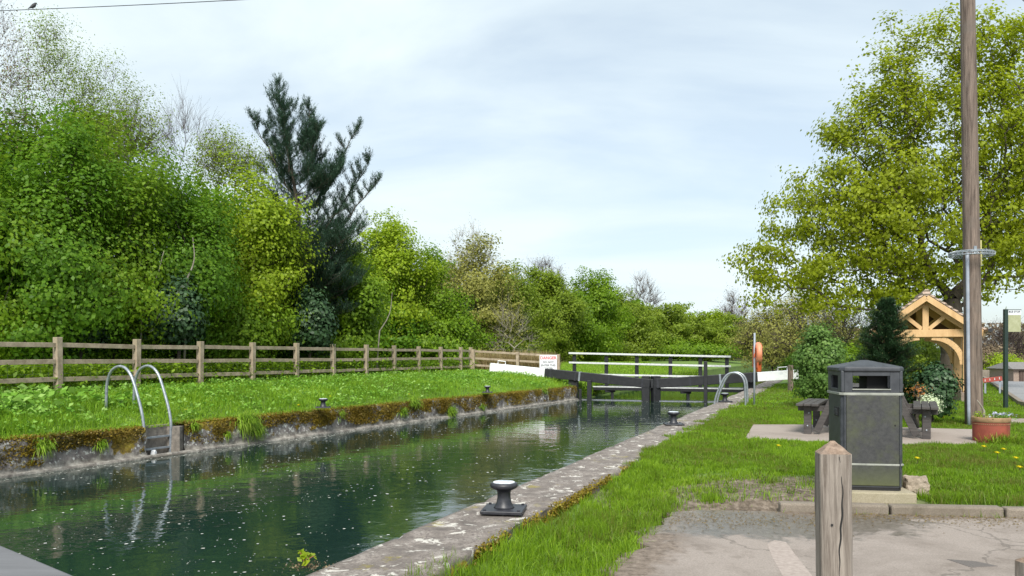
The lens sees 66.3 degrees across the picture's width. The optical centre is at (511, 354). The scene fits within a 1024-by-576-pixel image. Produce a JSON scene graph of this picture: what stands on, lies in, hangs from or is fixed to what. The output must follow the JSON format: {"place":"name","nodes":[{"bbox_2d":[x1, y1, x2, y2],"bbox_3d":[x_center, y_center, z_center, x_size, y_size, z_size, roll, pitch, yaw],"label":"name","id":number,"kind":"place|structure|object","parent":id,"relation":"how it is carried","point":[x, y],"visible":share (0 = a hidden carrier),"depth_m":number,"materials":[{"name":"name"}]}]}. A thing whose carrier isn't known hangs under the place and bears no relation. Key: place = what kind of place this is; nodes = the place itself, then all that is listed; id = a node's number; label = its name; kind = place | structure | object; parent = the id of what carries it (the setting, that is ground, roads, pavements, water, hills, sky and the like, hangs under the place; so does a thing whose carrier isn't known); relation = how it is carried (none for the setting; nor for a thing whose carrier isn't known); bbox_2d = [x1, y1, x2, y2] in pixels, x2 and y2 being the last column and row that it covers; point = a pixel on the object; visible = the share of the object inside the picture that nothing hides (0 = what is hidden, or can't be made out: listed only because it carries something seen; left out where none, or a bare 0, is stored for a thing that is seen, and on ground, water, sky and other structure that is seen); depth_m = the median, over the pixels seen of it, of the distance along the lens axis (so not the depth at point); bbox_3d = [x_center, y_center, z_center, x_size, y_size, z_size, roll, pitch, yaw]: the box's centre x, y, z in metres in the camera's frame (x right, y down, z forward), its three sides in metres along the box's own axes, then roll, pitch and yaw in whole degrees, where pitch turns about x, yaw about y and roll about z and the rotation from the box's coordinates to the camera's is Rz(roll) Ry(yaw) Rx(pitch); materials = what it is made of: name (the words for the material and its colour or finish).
{"place":"outdoors","nodes":[
{"label":"outdoors","id":0,"kind":"place"},
{"bbox_2d":[0,365,779,575],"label":"water","id":1,"kind":"structure","parent":0,"point":[159,492],"depth_m":10.27,"materials":[{"name":"green liquid"}]},
{"bbox_2d":[4,400,695,575],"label":"floating petals","id":2,"kind":"object","parent":1,"relation":"on","point":[327,476],"visible":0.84,"depth_m":12.12,"materials":[{"name":"plant"}]},
{"bbox_2d":[0,358,1023,575],"bbox_3d":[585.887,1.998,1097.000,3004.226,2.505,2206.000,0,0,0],"label":"ground","id":3,"kind":"structure","parent":0,"point":[759,503],"depth_m":7.83,"materials":[{"name":"soil"}]},
{"bbox_2d":[0,1,64,150],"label":"birch","id":4,"kind":"object","parent":3,"relation":"on","point":[13,72],"visible":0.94,"depth_m":22.05,"materials":[{"name":"green plant"}]},
{"bbox_2d":[0,546,71,575],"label":"bridge parapet","id":5,"kind":"structure","parent":3,"relation":"on","point":[12,563],"depth_m":1.84,"materials":[{"name":"concrete"}]},
{"bbox_2d":[0,98,72,358],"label":"broadleaf tree","id":6,"kind":"object","parent":3,"relation":"on","point":[13,149],"visible":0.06,"depth_m":24.01,"materials":[{"name":"green plant"}]},
{"bbox_2d":[0,107,95,370],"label":"broadleaf tree","id":7,"kind":"object","parent":3,"relation":"on","point":[15,313],"visible":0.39,"depth_m":16.72,"materials":[{"name":"green plant"}]},
{"bbox_2d":[0,6,120,166],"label":"birch","id":8,"kind":"object","parent":3,"relation":"on","point":[55,51],"visible":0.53,"depth_m":24.88,"materials":[{"name":"green plant"}]},
{"bbox_2d":[0,93,155,364],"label":"broadleaf tree","id":9,"kind":"object","parent":3,"relation":"on","point":[59,289],"visible":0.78,"depth_m":17.39,"materials":[{"name":"green plant"}]},
{"bbox_2d":[0,383,155,415],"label":"dock leaves","id":10,"kind":"object","parent":3,"relation":"on","point":[19,398],"visible":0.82,"depth_m":13.84,"materials":[{"name":"green plant"}]},
{"bbox_2d":[44,306,114,375],"bbox_3d":[-9.993,-0.202,17.991,1.701,2.157,1.856,0,0,0],"label":"evergreen bush","id":11,"kind":"object","parent":3,"relation":"on","point":[100,340],"visible":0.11,"depth_m":17.87,"materials":[{"name":"green plant"}]},
{"bbox_2d":[3,100,174,357],"bbox_3d":[-13.830,-3.782,25.895,7.053,9.358,6.697,0,0,0],"label":"broadleaf tree","id":12,"kind":"object","parent":3,"relation":"on","point":[33,146],"visible":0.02,"depth_m":24.72,"materials":[{"name":"green plant"}]},
{"bbox_2d":[31,39,178,188],"bbox_3d":[-13.112,-4.599,24.934,4.156,10.949,4.355,0,0,-41],"label":"birch","id":13,"kind":"object","parent":3,"relation":"on","point":[100,89],"visible":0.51,"depth_m":24.98,"materials":[{"name":"green plant"}]},
{"bbox_2d":[9,100,233,374],"bbox_3d":[-9.943,-2.658,19.666,5.367,7.235,5.013,0,0,0],"label":"broadleaf tree","id":14,"kind":"object","parent":3,"relation":"on","point":[147,191],"visible":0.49,"depth_m":18.93,"materials":[{"name":"green plant"}]},
{"bbox_2d":[78,75,197,186],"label":"birch","id":15,"kind":"object","parent":3,"relation":"on","point":[137,135],"visible":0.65,"depth_m":23.87,"materials":[{"name":"green plant"}]},
{"bbox_2d":[127,269,216,364],"bbox_3d":[-8.416,-0.628,19.520,2.074,2.994,1.823,0,0,0],"label":"evergreen bush","id":16,"kind":"object","parent":3,"relation":"on","point":[185,328],"visible":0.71,"depth_m":19.11,"materials":[{"name":"green plant"}]},
{"bbox_2d":[102,150,256,369],"bbox_3d":[-9.253,-2.251,21.002,4.758,6.244,4.779,0,0,0],"label":"broadleaf tree","id":17,"kind":"object","parent":3,"relation":"on","point":[205,241],"visible":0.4,"depth_m":20.65,"materials":[{"name":"green plant"}]},
{"bbox_2d":[144,76,228,189],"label":"bare tree","id":18,"kind":"object","parent":3,"relation":"on","point":[184,128],"visible":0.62,"depth_m":26.89,"materials":[{"name":"grey plant"}]},
{"bbox_2d":[141,162,298,358],"bbox_3d":[-10.467,-2.878,27.627,6.464,7.510,7.109,0,0,0],"label":"broadleaf tree","id":19,"kind":"object","parent":3,"relation":"on","point":[201,195],"visible":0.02,"depth_m":27.30,"materials":[{"name":"green plant"}]},
{"bbox_2d":[137,256,314,378],"bbox_3d":[-8.436,-1.093,22.753,5.259,3.944,4.549,0,0,0],"label":"broadleaf tree","id":20,"kind":"object","parent":3,"relation":"on","point":[243,329],"visible":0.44,"depth_m":22.10,"materials":[{"name":"green plant"}]},
{"bbox_2d":[179,118,282,258],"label":"bare tree","id":21,"kind":"object","parent":3,"relation":"on","point":[217,157],"visible":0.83,"depth_m":24.80,"materials":[{"name":"green plant"}]},
{"bbox_2d":[0,337,471,392],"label":"timber fence","id":22,"kind":"object","parent":3,"relation":"on","point":[57,361],"visible":0.77,"depth_m":19.03,"materials":[{"name":"wood"}]},
{"bbox_2d":[0,358,482,392],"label":"undergrowth","id":23,"kind":"object","parent":3,"relation":"on","point":[82,370],"visible":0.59,"depth_m":19.07,"materials":[{"name":"green plant"}]},
{"bbox_2d":[157,142,334,358],"bbox_3d":[-8.237,-2.730,24.167,5.385,7.199,4.828,0,0,0],"label":"broadleaf tree","id":24,"kind":"object","parent":3,"relation":"on","point":[266,235],"visible":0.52,"depth_m":23.33,"materials":[{"name":"green plant"}]},
{"bbox_2d":[0,369,567,432],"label":"bank weeds","id":25,"kind":"object","parent":3,"relation":"on","point":[171,386],"visible":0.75,"depth_m":18.15,"materials":[{"name":"green plant"}]},
{"bbox_2d":[0,387,578,478],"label":"canal wall","id":26,"kind":"structure","parent":3,"relation":"on","point":[87,456],"depth_m":14.53,"materials":[{"name":"stone"}]},
{"bbox_2d":[105,365,172,451],"bbox_3d":[-6.695,1.090,14.054,1.057,1.821,0.612,0,0,27],"label":"canal ladder","id":27,"kind":"object","parent":26,"relation":"attached to","point":[134,381],"visible":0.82,"depth_m":14.00,"materials":[{"name":"metal"}]},
{"bbox_2d":[0,385,577,469],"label":"moss","id":28,"kind":"object","parent":26,"relation":"on","point":[89,433],"visible":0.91,"depth_m":16.49,"materials":[{"name":"plant"}]},
{"bbox_2d":[31,387,549,462],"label":"wall grass tufts","id":29,"kind":"object","parent":26,"relation":"on","point":[249,420],"visible":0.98,"depth_m":15.38,"materials":[{"name":"plant"}]},
{"bbox_2d":[0,368,583,439],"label":"grass","id":30,"kind":"structure","parent":3,"relation":"on","point":[89,404],"depth_m":16.86,"materials":[{"name":"plant"}]},
{"bbox_2d":[262,287,350,370],"bbox_3d":[-7.415,-0.771,26.045,4.435,3.379,5.105,0,0,0],"label":"shrub","id":31,"kind":"object","parent":3,"relation":"on","point":[284,355],"visible":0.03,"depth_m":24.87,"materials":[{"name":"green plant"}]},
{"bbox_2d":[282,285,339,369],"bbox_3d":[-6.267,-0.655,24.519,1.774,3.074,1.616,0,0,0],"label":"evergreen bush","id":32,"kind":"object","parent":3,"relation":"on","point":[315,303],"visible":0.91,"depth_m":24.16,"materials":[{"name":"green plant"}]},
{"bbox_2d":[244,73,383,314],"bbox_3d":[-6.726,-4.357,26.444,4.863,10.459,4.776,0,0,-15],"label":"pine tree","id":33,"kind":"object","parent":3,"relation":"on","point":[321,180],"visible":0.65,"depth_m":25.94,"materials":[{"name":"green plant"}]},
{"bbox_2d":[310,238,404,372],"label":"broadleaf tree","id":34,"kind":"object","parent":3,"relation":"on","point":[361,325],"visible":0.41,"depth_m":27.01,"materials":[{"name":"green plant"}]},
{"bbox_2d":[336,206,447,356],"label":"broadleaf tree","id":35,"kind":"object","parent":3,"relation":"on","point":[392,251],"visible":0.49,"depth_m":46.63,"materials":[{"name":"green plant"}]},
{"bbox_2d":[372,295,431,357],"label":"shrub","id":36,"kind":"object","parent":3,"relation":"on","point":[394,330],"visible":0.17,"depth_m":45.71,"materials":[{"name":"green plant"}]},
{"bbox_2d":[383,237,479,357],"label":"broadleaf tree","id":37,"kind":"object","parent":3,"relation":"on","point":[440,301],"visible":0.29,"depth_m":48.35,"materials":[{"name":"green plant"}]},
{"bbox_2d":[384,308,504,357],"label":"shrub","id":38,"kind":"object","parent":3,"relation":"on","point":[433,342],"visible":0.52,"depth_m":46.63,"materials":[{"name":"green plant"}]},
{"bbox_2d":[428,229,531,353],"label":"broadleaf tree","id":39,"kind":"object","parent":3,"relation":"on","point":[476,285],"visible":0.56,"depth_m":55.04,"materials":[{"name":"green plant"}]},
{"bbox_2d":[442,216,522,298],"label":"tree","id":40,"kind":"object","parent":3,"relation":"on","point":[462,233],"visible":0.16,"depth_m":63.80,"materials":[{"name":"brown plant"}]},
{"bbox_2d":[472,331,552,360],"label":"shrub","id":41,"kind":"object","parent":3,"relation":"on","point":[487,348],"visible":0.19,"depth_m":55.40,"materials":[{"name":"green plant"}]},
{"bbox_2d":[486,295,544,351],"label":"bare tree","id":42,"kind":"object","parent":3,"relation":"on","point":[501,335],"visible":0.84,"depth_m":51.83,"materials":[{"name":"brown plant"}]},
{"bbox_2d":[472,349,559,369],"bbox_3d":[0.148,0.503,33.980,3.893,1.463,0.135,0,0,12],"label":"timber fence","id":43,"kind":"object","parent":3,"relation":"on","point":[517,360],"visible":0.59,"depth_m":34.02,"materials":[{"name":"wood"}]},
{"bbox_2d":[475,349,563,369],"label":"dry stalks","id":44,"kind":"object","parent":3,"relation":"on","point":[506,356],"visible":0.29,"depth_m":34.94,"materials":[{"name":"plant"}]},
{"bbox_2d":[481,258,563,353],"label":"broadleaf tree","id":45,"kind":"object","parent":3,"relation":"on","point":[534,320],"visible":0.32,"depth_m":59.33,"materials":[{"name":"green plant"}]},
{"bbox_2d":[306,380,782,575],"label":"lock coping","id":46,"kind":"object","parent":3,"relation":"on","point":[461,531],"visible":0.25,"depth_m":5.95,"materials":[{"name":"stone"}]},
{"bbox_2d":[283,548,336,571],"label":"coping plant","id":47,"kind":"object","parent":46,"relation":"on","point":[304,556],"visible":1,"depth_m":4.60,"materials":[{"name":"green plant"}]},
{"bbox_2d":[480,480,526,515],"bbox_3d":[-0.064,1.125,6.242,0.330,0.239,0.330,0,0,8],"label":"mooring bollard","id":48,"kind":"object","parent":46,"relation":"on","point":[503,505],"visible":1,"depth_m":6.18,"materials":[{"name":"metal"}]},
{"bbox_2d":[448,440,673,575],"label":"coping moss","id":49,"kind":"object","parent":46,"relation":"on","point":[574,498],"visible":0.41,"depth_m":6.50,"materials":[{"name":"plant"}]},
{"bbox_2d":[650,361,798,401],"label":"lock gate","id":50,"kind":"structure","parent":46,"relation":"attached to","point":[657,383],"depth_m":29.34,"materials":[{"name":"white paint"}]},
{"bbox_2d":[713,371,748,404],"bbox_3d":[5.612,1.191,20.084,0.816,1.520,0.590,0,0,22],"label":"canal ladder","id":51,"kind":"object","parent":46,"relation":"attached to","point":[740,374],"visible":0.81,"depth_m":19.94,"materials":[{"name":"metal"}]},
{"bbox_2d":[520,254,573,309],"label":"bare tree","id":52,"kind":"object","parent":3,"relation":"on","point":[545,264],"visible":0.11,"depth_m":77.87,"materials":[{"name":"plant"}]},
{"bbox_2d":[540,355,556,368],"bbox_3d":[1.543,0.363,33.347,0.740,0.700,0.025,0,0,0],"label":"danger sign","id":53,"kind":"object","parent":3,"relation":"on","point":[548,361],"visible":0.92,"depth_m":33.34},
{"bbox_2d":[505,264,592,361],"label":"broadleaf tree","id":54,"kind":"object","parent":3,"relation":"on","point":[549,284],"visible":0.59,"depth_m":67.81,"materials":[{"name":"green plant"}]},
{"bbox_2d":[431,362,693,385],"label":"grass","id":55,"kind":"structure","parent":3,"relation":"on","point":[612,369],"depth_m":48.19,"materials":[{"name":"plant"}]},
{"bbox_2d":[489,360,649,400],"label":"lock gate","id":56,"kind":"structure","parent":3,"relation":"on","point":[573,378],"depth_m":30.75,"materials":[{"name":"white paint"}]},
{"bbox_2d":[569,352,742,398],"bbox_3d":[5.661,1.274,32.434,8.273,2.752,0.948,0,0,22],"label":"footbridge","id":57,"kind":"object","parent":56,"relation":"attached to","point":[687,391],"visible":0.74,"depth_m":31.76,"materials":[{"name":"timber"},{"name":"black paint"},{"name":"white paint"}]},
{"bbox_2d":[542,313,628,361],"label":"shrub","id":58,"kind":"object","parent":3,"relation":"on","point":[590,343],"visible":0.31,"depth_m":71.17,"materials":[{"name":"green plant"}]},
{"bbox_2d":[579,384,624,398],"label":"canal wall","id":59,"kind":"structure","parent":3,"relation":"on","point":[599,394],"depth_m":34.20,"materials":[{"name":"plant"}]},
{"bbox_2d":[579,368,697,396],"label":"grass","id":60,"kind":"structure","parent":59,"relation":"on","point":[689,372],"depth_m":41.65,"materials":[{"name":"plant"}]},
{"bbox_2d":[568,265,638,361],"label":"broadleaf tree","id":61,"kind":"object","parent":3,"relation":"on","point":[603,310],"visible":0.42,"depth_m":76.70,"materials":[{"name":"green plant"}]},
{"bbox_2d":[603,286,670,361],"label":"broadleaf tree","id":62,"kind":"object","parent":3,"relation":"on","point":[650,336],"visible":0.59,"depth_m":85.18,"materials":[{"name":"green plant"}]},
{"bbox_2d":[624,270,665,309],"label":"bare tree","id":63,"kind":"object","parent":3,"relation":"on","point":[650,300],"visible":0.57,"depth_m":111.86,"materials":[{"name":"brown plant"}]},
{"bbox_2d":[618,301,746,360],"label":"shrub","id":64,"kind":"object","parent":3,"relation":"on","point":[704,330],"visible":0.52,"depth_m":98.85,"materials":[{"name":"green plant"}]},
{"bbox_2d":[645,335,751,360],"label":"shrub","id":65,"kind":"object","parent":3,"relation":"on","point":[683,347],"visible":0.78,"depth_m":94.68,"materials":[{"name":"green plant"}]},
{"bbox_2d":[400,488,1023,575],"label":"grass","id":66,"kind":"structure","parent":3,"relation":"on","point":[549,543],"depth_m":5.64,"materials":[{"name":"plant"}]},
{"bbox_2d":[704,285,760,360],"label":"bare tree","id":67,"kind":"object","parent":3,"relation":"on","point":[730,300],"visible":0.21,"depth_m":119.61,"materials":[{"name":"grey plant"}]},
{"bbox_2d":[752,333,761,404],"bbox_3d":[6.172,0.400,19.863,0.202,1.900,0.408,0,0,-23],"label":"lifebuoy post","id":68,"kind":"object","parent":3,"relation":"on","point":[757,366],"visible":0.87,"depth_m":19.78,"materials":[{"name":"grey plastic"}]},
{"bbox_2d":[717,293,807,371],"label":"budding tree","id":69,"kind":"object","parent":3,"relation":"on","point":[746,343],"visible":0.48,"depth_m":59.38,"materials":[{"name":"green plant"}]},
{"bbox_2d":[545,397,1023,569],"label":"lawn tufts","id":70,"kind":"object","parent":3,"relation":"on","point":[722,492],"visible":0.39,"depth_m":8.00,"materials":[{"name":"green plant"}]},
{"bbox_2d":[751,289,863,370],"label":"budding tree","id":71,"kind":"object","parent":3,"relation":"on","point":[785,335],"visible":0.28,"depth_m":47.73,"materials":[{"name":"green plant"}]},
{"bbox_2d":[786,319,854,399],"bbox_3d":[7.242,0.262,18.434,1.478,2.216,1.875,0,0,0],"label":"shrub","id":72,"kind":"object","parent":3,"relation":"on","point":[819,351],"visible":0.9,"depth_m":18.12,"materials":[{"name":"green plant"}]},
{"bbox_2d":[789,277,874,358],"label":"bare tree","id":73,"kind":"object","parent":3,"relation":"on","point":[848,327],"visible":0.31,"depth_m":33.88,"materials":[{"name":"brown plant"}]},
{"bbox_2d":[661,405,1023,443],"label":"grass","id":74,"kind":"structure","parent":3,"relation":"on","point":[726,424],"depth_m":14.24,"materials":[{"name":"plant"}]},
{"bbox_2d":[839,341,870,377],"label":"shrub","id":75,"kind":"object","parent":3,"relation":"on","point":[852,351],"visible":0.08,"depth_m":23.55,"materials":[{"name":"green plant"}]},
{"bbox_2d":[746,424,976,444],"bbox_3d":[5.547,1.284,12.295,3.519,0.092,2.786,0,0,19],"label":"picnic pad","id":76,"kind":"object","parent":3,"relation":"on","point":[796,431],"visible":0.36,"depth_m":12.16,"materials":[{"name":"concrete"}]},
{"bbox_2d":[796,383,938,438],"bbox_3d":[5.633,0.860,12.427,1.949,0.756,1.600,0,0,27],"label":"picnic table","id":77,"kind":"object","parent":76,"relation":"on","point":[925,409],"visible":0.56,"depth_m":12.12,"materials":[{"name":"wood"}]},
{"bbox_2d":[717,0,1023,374],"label":"oak tree","id":78,"kind":"object","parent":3,"relation":"on","point":[888,216],"visible":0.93,"depth_m":26.47,"materials":[{"name":"green plant"}]},
{"bbox_2d":[852,487,916,502],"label":"plinth","id":79,"kind":"structure","parent":3,"relation":"on","point":[903,495],"depth_m":7.01,"materials":[{"name":"concrete"}]},
{"bbox_2d":[827,360,903,490],"bbox_3d":[3.305,0.644,7.359,0.562,1.188,0.534,0,0,9],"label":"litter bin","id":80,"kind":"object","parent":79,"relation":"on","point":[865,423],"visible":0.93,"depth_m":7.11,"materials":[{"name":"plastic"}]},
{"bbox_2d":[844,395,900,486],"bbox_3d":[3.264,0.778,7.106,0.484,0.820,0.022,0,0,9],"label":"door","id":81,"kind":"structure","parent":80,"relation":"in","point":[872,422],"depth_m":7.10,"materials":[{"name":"plastic"}]},
{"bbox_2d":[840,318,931,365],"bbox_3d":[13.932,-0.025,29.882,4.077,2.816,3.327,0,0,0],"label":"shrub","id":82,"kind":"object","parent":3,"relation":"on","point":[859,342],"visible":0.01,"depth_m":29.77,"materials":[{"name":"green plant"}]},
{"bbox_2d":[850,296,926,402],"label":"fir tree","id":83,"kind":"object","parent":3,"relation":"on","point":[886,346],"visible":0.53,"depth_m":15.39,"materials":[{"name":"green plant"}]},
{"bbox_2d":[778,501,1023,517],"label":"kerb","id":84,"kind":"structure","parent":3,"relation":"on","point":[919,509],"depth_m":6.71,"materials":[{"name":"concrete"}]},
{"bbox_2d":[902,475,929,495],"bbox_3d":[3.742,1.216,7.286,0.232,0.195,0.214,0,0,0],"label":"boulder","id":85,"kind":"object","parent":3,"relation":"on","point":[914,484],"visible":0.73,"depth_m":7.20,"materials":[{"name":"stone"}]},
{"bbox_2d":[903,354,928,416],"bbox_3d":[7.992,0.659,15.551,0.998,1.465,1.003,0,0,0],"label":"shrub","id":86,"kind":"object","parent":3,"relation":"on","point":[917,362],"visible":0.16,"depth_m":15.46,"materials":[{"name":"green plant"}]},
{"bbox_2d":[906,338,940,368],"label":"shrub","id":87,"kind":"object","parent":3,"relation":"on","point":[932,355],"visible":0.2,"depth_m":32.17,"materials":[{"name":"green plant"}]},
{"bbox_2d":[865,289,992,401],"bbox_3d":[11.487,-0.196,21.889,2.867,3.132,2.860,0,0,22],"label":"oak shelter","id":88,"kind":"object","parent":3,"relation":"on","point":[931,318],"visible":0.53,"depth_m":21.31,"materials":[{"name":"wood"}]},
{"bbox_2d":[835,322,1023,349],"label":"distant hedgerow","id":89,"kind":"object","parent":3,"relation":"on","point":[991,326],"visible":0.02,"depth_m":149.76,"materials":[{"name":"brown plant"}]},
{"bbox_2d":[904,360,963,421],"bbox_3d":[7.856,0.742,14.579,0.953,1.272,1.274,0,0,0],"label":"shrub","id":90,"kind":"object","parent":3,"relation":"on","point":[941,380],"visible":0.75,"depth_m":14.24,"materials":[{"name":"green plant"}]},
{"bbox_2d":[948,0,995,424],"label":"utility pole","id":91,"kind":"object","parent":3,"relation":"on","point":[971,253],"visible":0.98,"depth_m":13.99,"materials":[{"name":"wood"}]},
{"bbox_2d":[971,416,1010,443],"bbox_3d":[6.872,1.081,11.250,0.494,0.378,0.494,0,0,0],"label":"planter","id":92,"kind":"object","parent":3,"relation":"on","point":[982,428],"visible":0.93,"depth_m":11.07,"materials":[{"name":"ceramic"}]},
{"bbox_2d":[974,430,1023,444],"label":"grass","id":93,"kind":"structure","parent":3,"relation":"on","point":[1004,439],"depth_m":10.94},
{"bbox_2d":[982,315,1023,357],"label":"bare tree","id":94,"kind":"object","parent":3,"relation":"on","point":[1019,341],"visible":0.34,"depth_m":61.64,"materials":[{"name":"brown plant"}]},
{"bbox_2d":[983,351,1023,369],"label":"hedge","id":95,"kind":"object","parent":3,"relation":"on","point":[998,358],"visible":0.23,"depth_m":47.51,"materials":[{"name":"green plant"}]},
{"bbox_2d":[1003,309,1020,407],"bbox_3d":[11.874,0.100,18.600,0.412,2.360,0.085,0,0,0],"label":"bus stop","id":96,"kind":"object","parent":3,"relation":"on","point":[1011,320],"visible":0.99,"depth_m":18.59,"materials":[{"name":"green paint"}]},
{"bbox_2d":[0,0,1023,350],"label":"sky","id":97,"kind":"structure","parent":0,"point":[626,137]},
{"bbox_2d":[578,439,1023,510],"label":"grass","id":98,"kind":"structure","parent":0,"point":[964,458],"depth_m":8.64,"materials":[{"name":"plant"}]},
{"bbox_2d":[596,510,1023,575],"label":"car park","id":99,"kind":"structure","parent":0,"point":[894,547],"depth_m":5.63,"materials":[{"name":"concrete"}]},
{"bbox_2d":[767,540,811,575],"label":"concrete strip","id":100,"kind":"object","parent":99,"relation":"on","point":[788,562],"visible":0.92,"depth_m":5.21,"materials":[{"name":"concrete"}]},
{"bbox_2d":[814,441,852,575],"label":"timber post","id":101,"kind":"object","parent":99,"relation":"on","point":[833,510],"visible":1,"depth_m":3.50,"materials":[{"name":"grey wood"}]},
{"bbox_2d":[666,510,1023,535],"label":"grit","id":102,"kind":"object","parent":99,"relation":"on","point":[1001,520],"visible":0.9,"depth_m":6.52,"materials":[{"name":"gravel"}]},
{"bbox_2d":[728,383,1022,407],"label":"grass","id":103,"kind":"structure","parent":0,"point":[774,399],"depth_m":22.13,"materials":[{"name":"plant"}]},
{"bbox_2d":[987,362,1023,380],"bbox_3d":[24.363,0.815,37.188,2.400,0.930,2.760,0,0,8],"label":"garage","id":104,"kind":"structure","parent":0,"point":[1015,371],"depth_m":36.62,"materials":[{"name":"brick"}]},
{"bbox_2d":[994,381,1023,400],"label":"road","id":105,"kind":"structure","parent":0,"point":[1015,388],"depth_m":29.37,"materials":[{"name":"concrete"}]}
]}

